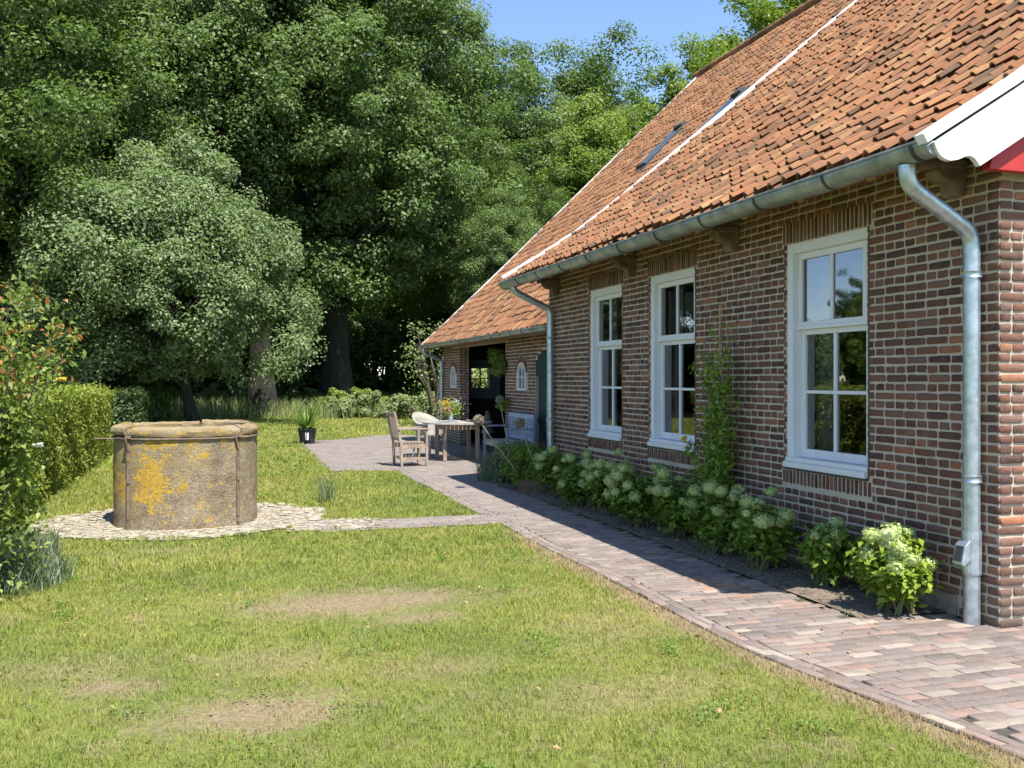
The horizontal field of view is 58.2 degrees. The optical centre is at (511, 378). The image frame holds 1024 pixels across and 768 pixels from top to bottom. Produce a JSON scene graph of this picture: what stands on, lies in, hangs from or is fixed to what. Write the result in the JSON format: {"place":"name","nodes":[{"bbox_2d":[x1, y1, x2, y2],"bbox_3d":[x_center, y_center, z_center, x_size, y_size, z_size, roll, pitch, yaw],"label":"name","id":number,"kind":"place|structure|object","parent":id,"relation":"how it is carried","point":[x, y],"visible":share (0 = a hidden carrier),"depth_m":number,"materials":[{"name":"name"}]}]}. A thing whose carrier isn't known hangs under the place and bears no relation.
{"place":"outdoors","nodes":[
{"label":"outdoors","id":0,"kind":"place"},
{"bbox_2d":[29,502,379,539],"bbox_3d":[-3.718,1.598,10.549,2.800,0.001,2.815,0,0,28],"label":"pebble ground","id":1,"kind":"structure","parent":0,"point":[268,510],"depth_m":9.97,"materials":[{"name":"stone"}]},
{"bbox_2d":[94,419,258,530],"bbox_3d":[-3.773,1.055,10.473,1.724,1.136,1.589,0,0,-16],"label":"well","id":2,"kind":"object","parent":1,"relation":"on","point":[183,475],"visible":1,"depth_m":9.80,"materials":[{"name":"stone"}]},
{"bbox_2d":[77,0,785,374],"label":"sky","id":3,"kind":"structure","parent":0,"point":[540,22],"materials":[{"name":"blue"}]},
{"bbox_2d":[0,487,896,758],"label":"fallen leaves","id":4,"kind":"object","parent":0,"point":[539,688],"visible":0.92,"depth_m":5.63,"materials":[{"name":"brown plant"}]},
{"bbox_2d":[0,413,1023,767],"bbox_3d":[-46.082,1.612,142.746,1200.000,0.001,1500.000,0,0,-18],"label":"lawn","id":5,"kind":"structure","parent":0,"point":[362,601],"depth_m":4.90,"materials":[{"name":"green plant"}]},
{"bbox_2d":[0,199,21,306],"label":"broadleaf tree","id":6,"kind":"object","parent":5,"relation":"on","point":[5,248],"visible":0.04,"depth_m":44.30,"materials":[{"name":"green plant"}]},
{"bbox_2d":[0,126,24,213],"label":"broadleaf tree","id":7,"kind":"object","parent":5,"relation":"on","point":[8,174],"visible":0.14,"depth_m":32.00,"materials":[{"name":"green plant"}]},
{"bbox_2d":[0,295,44,341],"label":"wood shrub","id":8,"kind":"object","parent":5,"relation":"on","point":[9,320],"visible":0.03,"depth_m":48.52,"materials":[{"name":"green plant"}]},
{"bbox_2d":[0,323,47,385],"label":"wood shrub","id":9,"kind":"object","parent":5,"relation":"on","point":[12,334],"visible":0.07,"depth_m":38.56,"materials":[{"name":"green plant"}]},
{"bbox_2d":[0,518,76,559],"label":"grass tuft","id":10,"kind":"object","parent":5,"relation":"on","point":[45,540],"visible":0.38,"depth_m":8.36,"materials":[{"name":"green plant"}]},
{"bbox_2d":[0,541,87,595],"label":"grass tuft","id":11,"kind":"object","parent":5,"relation":"on","point":[56,573],"visible":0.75,"depth_m":7.14,"materials":[{"name":"green plant"}]},
{"bbox_2d":[0,266,94,598],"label":"rose bush","id":12,"kind":"object","parent":5,"relation":"on","point":[14,441],"visible":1,"depth_m":6.75,"materials":[{"name":"green plant"}]},
{"bbox_2d":[0,288,109,387],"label":"wood shrub","id":13,"kind":"object","parent":5,"relation":"on","point":[70,345],"visible":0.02,"depth_m":51.64,"materials":[{"name":"green plant"}]},
{"bbox_2d":[0,381,122,529],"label":"hedge","id":14,"kind":"object","parent":5,"relation":"on","point":[82,417],"visible":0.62,"depth_m":14.10,"materials":[{"name":"green plant"}]},
{"bbox_2d":[0,0,172,239],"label":"broadleaf tree","id":15,"kind":"object","parent":5,"relation":"on","point":[44,142],"visible":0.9,"depth_m":29.54,"materials":[{"name":"green plant"}]},
{"bbox_2d":[14,357,160,390],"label":"shrub","id":16,"kind":"object","parent":5,"relation":"on","point":[127,377],"visible":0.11,"depth_m":41.15,"materials":[{"name":"green plant"}]},
{"bbox_2d":[0,0,227,384],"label":"broadleaf tree","id":17,"kind":"object","parent":5,"relation":"on","point":[165,122],"visible":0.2,"depth_m":34.70,"materials":[{"name":"green plant"}]},
{"bbox_2d":[0,0,231,390],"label":"broadleaf tree","id":18,"kind":"object","parent":5,"relation":"on","point":[121,14],"visible":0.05,"depth_m":37.59,"materials":[{"name":"green plant"}]},
{"bbox_2d":[108,385,151,428],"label":"hedge","id":19,"kind":"object","parent":5,"relation":"on","point":[132,405],"visible":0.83,"depth_m":28.38,"materials":[{"name":"green plant"}]},
{"bbox_2d":[71,363,203,402],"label":"shrub","id":20,"kind":"object","parent":5,"relation":"on","point":[172,387],"visible":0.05,"depth_m":45.40,"materials":[{"name":"green plant"}]},
{"bbox_2d":[146,387,172,421],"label":"hedge","id":21,"kind":"object","parent":5,"relation":"on","point":[159,400],"visible":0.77,"depth_m":33.33,"materials":[{"name":"green plant"}]},
{"bbox_2d":[0,117,328,422],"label":"garden tree","id":22,"kind":"object","parent":5,"relation":"on","point":[155,214],"visible":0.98,"depth_m":30.47,"materials":[{"name":"green plant"}]},
{"bbox_2d":[129,308,239,398],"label":"wood shrub","id":23,"kind":"object","parent":5,"relation":"on","point":[207,381],"visible":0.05,"depth_m":51.09,"materials":[{"name":"green plant"}]},
{"bbox_2d":[196,380,247,404],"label":"shrub","id":24,"kind":"object","parent":5,"relation":"on","point":[213,388],"visible":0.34,"depth_m":47.03,"materials":[{"name":"green plant"}]},
{"bbox_2d":[122,0,371,416],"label":"oak tree","id":25,"kind":"object","parent":5,"relation":"on","point":[219,31],"visible":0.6,"depth_m":37.73,"materials":[{"name":"green plant"}]},
{"bbox_2d":[219,298,320,396],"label":"wood shrub","id":26,"kind":"object","parent":5,"relation":"on","point":[285,386],"visible":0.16,"depth_m":53.65,"materials":[{"name":"green plant"}]},
{"bbox_2d":[168,393,419,420],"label":"meadow grass","id":27,"kind":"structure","parent":5,"relation":"on","point":[239,409],"depth_m":37.43,"materials":[{"name":"green plant"}]},
{"bbox_2d":[170,389,422,410],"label":"undergrowth","id":28,"kind":"object","parent":5,"relation":"on","point":[303,395],"visible":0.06,"depth_m":45.82,"materials":[{"name":"green plant"}]},
{"bbox_2d":[276,386,330,409],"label":"shrub","id":29,"kind":"object","parent":5,"relation":"on","point":[311,392],"visible":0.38,"depth_m":42.29,"materials":[{"name":"green plant"}]},
{"bbox_2d":[314,472,337,502],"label":"weed clump","id":30,"kind":"object","parent":5,"relation":"on","point":[321,487],"visible":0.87,"depth_m":12.01,"materials":[{"name":"green plant"}]},
{"bbox_2d":[302,315,387,389],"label":"wood shrub","id":31,"kind":"object","parent":5,"relation":"on","point":[376,363],"visible":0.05,"depth_m":58.88,"materials":[{"name":"green plant"}]},
{"bbox_2d":[315,386,389,410],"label":"shrub","id":32,"kind":"object","parent":5,"relation":"on","point":[341,393],"visible":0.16,"depth_m":40.40,"materials":[{"name":"green plant"}]},
{"bbox_2d":[275,42,429,320],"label":"tree","id":33,"kind":"object","parent":5,"relation":"on","point":[353,309],"depth_m":63.13,"materials":[{"name":"green plant"}]},
{"bbox_2d":[292,311,441,395],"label":"wood shrub","id":34,"kind":"object","parent":5,"relation":"on","point":[359,326],"visible":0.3,"depth_m":57.32,"materials":[{"name":"green plant"}]},
{"bbox_2d":[168,0,569,398],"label":"oak tree","id":35,"kind":"object","parent":5,"relation":"on","point":[337,265],"visible":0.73,"depth_m":41.23,"materials":[{"name":"green plant"}]},
{"bbox_2d":[327,390,420,417],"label":"shrub","id":36,"kind":"object","parent":5,"relation":"on","point":[348,399],"visible":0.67,"depth_m":37.45,"materials":[{"name":"green plant"}]},
{"bbox_2d":[373,306,448,395],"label":"wood shrub","id":37,"kind":"object","parent":5,"relation":"on","point":[399,352],"visible":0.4,"depth_m":55.60,"materials":[{"name":"green plant"}]},
{"bbox_2d":[388,391,434,418],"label":"shrub","id":38,"kind":"object","parent":5,"relation":"on","point":[400,405],"visible":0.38,"depth_m":36.25,"materials":[{"name":"green plant"}]},
{"bbox_2d":[364,23,469,378],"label":"tree","id":39,"kind":"object","parent":5,"relation":"on","point":[397,86],"depth_m":67.73,"materials":[{"name":"green plant"}]},
{"bbox_2d":[1,525,849,767],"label":"clover","id":40,"kind":"object","parent":5,"relation":"on","point":[490,764],"visible":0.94,"depth_m":4.74,"materials":[{"name":"green plant"}]},
{"bbox_2d":[391,318,476,419],"bbox_3d":[-2.709,-0.228,31.527,2.759,3.702,2.679,0,0,-18],"label":"tall shrub","id":41,"kind":"object","parent":5,"relation":"on","point":[433,409],"visible":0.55,"depth_m":31.54,"materials":[{"name":"green plant"}]},
{"bbox_2d":[360,38,531,326],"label":"tree","id":42,"kind":"object","parent":5,"relation":"on","point":[494,123],"visible":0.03,"depth_m":66.47,"materials":[{"name":"green plant"}]},
{"bbox_2d":[433,368,486,399],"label":"shrub","id":43,"kind":"object","parent":5,"relation":"on","point":[475,372],"visible":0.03,"depth_m":34.70,"materials":[{"name":"green plant"}]},
{"bbox_2d":[370,86,558,321],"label":"broadleaf tree","id":44,"kind":"object","parent":5,"relation":"on","point":[439,298],"visible":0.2,"depth_m":54.06,"materials":[{"name":"green plant"}]},
{"bbox_2d":[443,176,542,309],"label":"broadleaf tree","id":45,"kind":"object","parent":5,"relation":"on","point":[471,282],"visible":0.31,"depth_m":43.48,"materials":[{"name":"green plant"}]},
{"bbox_2d":[463,61,541,187],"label":"tree","id":46,"kind":"object","parent":5,"relation":"on","point":[510,86],"depth_m":72.60,"materials":[{"name":"green plant"}]},
{"bbox_2d":[505,162,571,259],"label":"broadleaf tree","id":47,"kind":"object","parent":5,"relation":"on","point":[549,212],"visible":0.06,"depth_m":46.97,"materials":[{"name":"green plant"}]},
{"bbox_2d":[462,36,630,259],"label":"tree","id":48,"kind":"object","parent":5,"relation":"on","point":[542,158],"visible":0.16,"depth_m":66.49,"materials":[{"name":"green plant"}]},
{"bbox_2d":[525,88,646,218],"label":"broadleaf tree","id":49,"kind":"object","parent":5,"relation":"on","point":[603,140],"visible":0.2,"depth_m":54.58,"materials":[{"name":"green plant"}]},
{"bbox_2d":[512,20,667,189],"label":"tree","id":50,"kind":"object","parent":5,"relation":"on","point":[574,83],"visible":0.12,"depth_m":72.97,"materials":[{"name":"green plant"}]},
{"bbox_2d":[622,86,663,125],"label":"tree","id":51,"kind":"object","parent":5,"relation":"on","point":[635,96],"visible":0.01,"depth_m":77.70,"materials":[{"name":"green plant"}]},
{"bbox_2d":[632,30,746,124],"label":"broadleaf tree","id":52,"kind":"object","parent":5,"relation":"on","point":[671,91],"visible":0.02,"depth_m":64.10,"materials":[{"name":"green plant"}]},
{"bbox_2d":[418,0,1023,627],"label":"farmhouse","id":53,"kind":"object","parent":5,"relation":"on","point":[838,184],"visible":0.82,"depth_m":8.17,"materials":[{"name":"brick"}]},
{"bbox_2d":[450,366,455,387],"bbox_3d":[-1.444,-0.052,23.009,0.070,0.545,0.500,0,0,-18],"label":"window","id":54,"kind":"structure","parent":53,"relation":"in","point":[453,373],"depth_m":23.00,"materials":[{"name":"white paint"}]},
{"bbox_2d":[471,368,489,387],"bbox_3d":[-0.833,-0.025,24.047,0.530,0.510,0.041,0,0,-18],"label":"porch window frame","id":55,"kind":"structure","parent":53,"relation":"in","point":[479,378],"depth_m":24.03,"materials":[{"name":"brown wood"}]},
{"bbox_2d":[481,411,494,443],"bbox_3d":[-0.593,1.185,22.506,0.340,0.820,0.340,0,0,-18],"label":"stacked ornament","id":56,"kind":"object","parent":53,"relation":"on","point":[487,417],"visible":0.66,"depth_m":22.42,"materials":[{"name":"metal"}]},
{"bbox_2d":[487,347,506,377],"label":"porch vine","id":57,"kind":"object","parent":53,"relation":"attached to","point":[498,362],"visible":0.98,"depth_m":18.99,"materials":[{"name":"green plant"}]},
{"bbox_2d":[495,396,510,410],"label":"foliage plant","id":58,"kind":"object","parent":53,"relation":"attached to","point":[505,403],"visible":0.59,"depth_m":18.48,"materials":[{"name":"green plant"}]},
{"bbox_2d":[517,362,525,389],"bbox_3d":[0.225,-0.080,17.905,0.110,0.600,0.500,0,0,-18],"label":"window","id":59,"kind":"structure","parent":53,"relation":"in","point":[521,374],"depth_m":17.97,"materials":[{"name":"white paint"}]},
{"bbox_2d":[536,350,546,451],"bbox_3d":[0.689,0.515,16.521,0.097,2.110,1.314,0,0,-18],"label":"door","id":60,"kind":"structure","parent":53,"relation":"in","point":[541,364],"depth_m":16.88,"materials":[{"name":"green paint"}]},
{"bbox_2d":[587,284,621,442],"bbox_3d":[1.310,-0.195,11.887,0.304,1.962,1.040,0,0,-18],"label":"window","id":61,"kind":"structure","parent":53,"relation":"in","point":[613,293],"depth_m":12.23,"materials":[{"name":"white paint"}]},
{"bbox_2d":[647,267,694,453],"bbox_3d":[1.865,-0.195,10.170,0.304,1.962,1.070,0,0,-18],"label":"window","id":62,"kind":"structure","parent":53,"relation":"in","point":[660,438],"depth_m":10.53,"materials":[{"name":"white paint"}]},
{"bbox_2d":[783,227,868,480],"bbox_3d":[2.686,-0.195,7.626,0.304,1.962,1.085,0,0,-18],"label":"window","id":63,"kind":"structure","parent":53,"relation":"in","point":[826,328],"depth_m":7.94,"materials":[{"name":"white paint"}]},
{"bbox_2d":[679,0,807,91],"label":"broadleaf tree","id":64,"kind":"object","parent":5,"relation":"on","point":[759,15],"visible":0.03,"depth_m":53.05,"materials":[{"name":"green plant"}]},
{"bbox_2d":[297,435,1023,759],"bbox_3d":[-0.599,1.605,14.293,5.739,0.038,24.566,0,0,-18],"label":"path","id":65,"kind":"structure","parent":0,"point":[930,675],"depth_m":6.09,"materials":[{"name":"grey brick"}]},
{"bbox_2d":[279,398,332,443],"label":"potted plant","id":66,"kind":"object","parent":65,"relation":"on","point":[307,432],"visible":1,"depth_m":22.71,"materials":[{"name":"green plant"}]},
{"bbox_2d":[289,519,370,530],"bbox_3d":[-2.021,1.596,10.166,0.800,0.001,0.910,0,0,-18],"label":"gravel strip","id":67,"kind":"object","parent":65,"relation":"on","point":[299,524],"visible":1,"depth_m":10.16,"materials":[{"name":"beige gravel"}]},
{"bbox_2d":[386,411,429,466],"bbox_3d":[-1.924,1.091,16.977,0.691,1.005,0.600,0,0,-22],"label":"garden armchair","id":68,"kind":"object","parent":65,"relation":"on","point":[395,429],"visible":1,"depth_m":16.83,"materials":[{"name":"brown wood"}]},
{"bbox_2d":[412,412,442,457],"bbox_3d":[-1.736,1.139,19.028,0.657,0.911,0.712,0,0,39],"label":"wicker chair","id":69,"kind":"object","parent":65,"relation":"on","point":[418,418],"visible":0.66,"depth_m":19.07,"materials":[{"name":"white wicker"}]},
{"bbox_2d":[422,420,491,460],"bbox_3d":[-1.095,1.220,18.299,1.380,0.743,1.380,0,0,-18],"label":"garden table","id":70,"kind":"object","parent":65,"relation":"on","point":[444,425],"visible":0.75,"depth_m":18.05,"materials":[{"name":"brown wood"}]},
{"bbox_2d":[435,396,464,421],"bbox_3d":[-1.158,0.588,18.098,0.709,0.521,0.636,0,0,-4],"label":"flower vase","id":71,"kind":"object","parent":70,"relation":"on","point":[446,408],"visible":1,"depth_m":18.06,"materials":[{"name":"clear glass"}]},
{"bbox_2d":[483,412,535,459],"bbox_3d":[-0.072,1.122,17.368,0.595,0.942,1.540,0,0,-18],"label":"garden bench","id":72,"kind":"object","parent":65,"relation":"on","point":[531,432],"visible":0.79,"depth_m":17.42,"materials":[{"name":"blue paint"}]},
{"bbox_2d":[403,467,968,682],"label":"joint weeds","id":73,"kind":"object","parent":65,"relation":"on","point":[683,554],"visible":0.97,"depth_m":7.38,"materials":[{"name":"green plant"}]},
{"bbox_2d":[490,479,946,618],"bbox_3d":[1.639,1.590,10.806,1.580,0.001,9.440,0,0,-18],"label":"garden bed","id":74,"kind":"object","parent":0,"point":[846,605],"visible":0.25,"depth_m":7.56,"materials":[{"name":"soil"}]},
{"bbox_2d":[468,450,508,482],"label":"lavender clump","id":75,"kind":"object","parent":74,"relation":"on","point":[486,472],"visible":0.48,"depth_m":14.37,"materials":[{"name":"green plant"}]},
{"bbox_2d":[473,414,516,471],"bbox_3d":[-0.163,1.051,13.274,0.911,1.107,0.177,0,0,-30],"label":"allium","id":76,"kind":"object","parent":74,"relation":"on","point":[478,419],"visible":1,"depth_m":13.06,"materials":[{"name":"beige plant"}]},
{"bbox_2d":[495,396,510,457],"bbox_3d":[-0.111,0.934,14.863,0.324,1.335,0.140,0,0,-4],"label":"allium","id":77,"kind":"object","parent":74,"relation":"on","point":[499,400],"visible":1,"depth_m":14.83,"materials":[{"name":"green plant"}]},
{"bbox_2d":[488,438,536,481],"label":"perennial","id":78,"kind":"object","parent":74,"relation":"on","point":[505,449],"visible":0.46,"depth_m":14.05,"materials":[{"name":"green plant"}]},
{"bbox_2d":[499,441,542,487],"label":"perennial","id":79,"kind":"object","parent":74,"relation":"on","point":[521,453],"visible":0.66,"depth_m":13.35,"materials":[{"name":"green plant"}]},
{"bbox_2d":[513,473,544,493],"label":"dry grass clump","id":80,"kind":"object","parent":74,"relation":"on","point":[532,487],"visible":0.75,"depth_m":12.90,"materials":[{"name":"plant"}]},
{"bbox_2d":[514,417,543,488],"bbox_3d":[0.239,1.072,13.044,0.433,1.060,0.168,0,0,10],"label":"allium","id":81,"kind":"object","parent":74,"relation":"on","point":[519,423],"visible":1,"depth_m":13.04,"materials":[{"name":"green plant"}]},
{"bbox_2d":[530,445,580,496],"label":"hydrangea","id":82,"kind":"object","parent":74,"relation":"on","point":[549,458],"visible":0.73,"depth_m":12.44,"materials":[{"name":"green plant"}]},
{"bbox_2d":[543,449,606,506],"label":"hydrangea","id":83,"kind":"object","parent":74,"relation":"on","point":[572,490],"visible":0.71,"depth_m":11.44,"materials":[{"name":"green plant"}]},
{"bbox_2d":[580,448,636,515],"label":"hydrangea","id":84,"kind":"object","parent":74,"relation":"on","point":[595,475],"visible":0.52,"depth_m":10.74,"materials":[{"name":"green plant"}]},
{"bbox_2d":[598,462,666,527],"bbox_3d":[1.353,1.245,9.938,0.841,0.697,0.708,0,0,-18],"label":"hydrangea","id":85,"kind":"object","parent":74,"relation":"on","point":[632,498],"visible":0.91,"depth_m":9.86,"materials":[{"name":"green plant"}]},
{"bbox_2d":[645,466,703,537],"bbox_3d":[1.672,1.235,9.313,0.627,0.716,0.620,0,0,-18],"label":"hydrangea","id":86,"kind":"object","parent":74,"relation":"on","point":[669,499],"visible":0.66,"depth_m":9.22,"materials":[{"name":"green plant"}]},
{"bbox_2d":[681,265,755,538],"bbox_3d":[1.934,0.273,9.001,0.385,2.655,1.092,0,0,-18],"label":"climbing plant","id":87,"kind":"object","parent":74,"relation":"on","point":[717,467],"visible":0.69,"depth_m":8.79,"materials":[{"name":"green plant"}]},
{"bbox_2d":[681,479,755,555],"bbox_3d":[1.900,1.248,8.396,0.716,0.692,0.628,0,0,-35],"label":"hydrangea","id":88,"kind":"object","parent":74,"relation":"on","point":[710,525],"visible":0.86,"depth_m":8.30,"materials":[{"name":"green plant"}]},
{"bbox_2d":[725,486,802,570],"bbox_3d":[2.156,1.251,7.761,0.640,0.685,0.656,0,0,-18],"label":"hydrangea","id":89,"kind":"object","parent":74,"relation":"on","point":[768,534],"visible":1,"depth_m":7.64,"materials":[{"name":"green plant"}]},
{"bbox_2d":[793,516,863,587],"bbox_3d":[2.448,1.329,7.119,0.566,0.527,0.548,0,0,-18],"label":"hydrangea","id":90,"kind":"object","parent":74,"relation":"on","point":[824,546],"visible":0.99,"depth_m":6.99,"materials":[{"name":"green plant"}]},
{"bbox_2d":[844,536,878,595],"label":"hydrangea","id":91,"kind":"object","parent":74,"relation":"on","point":[857,575],"visible":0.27,"depth_m":6.75,"materials":[{"name":"green plant"}]},
{"bbox_2d":[846,521,945,615],"bbox_3d":[2.620,1.282,6.297,0.626,0.623,0.586,0,0,34],"label":"hydrangea","id":92,"kind":"object","parent":74,"relation":"on","point":[897,569],"visible":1,"depth_m":6.19,"materials":[{"name":"green plant"}]}
]}

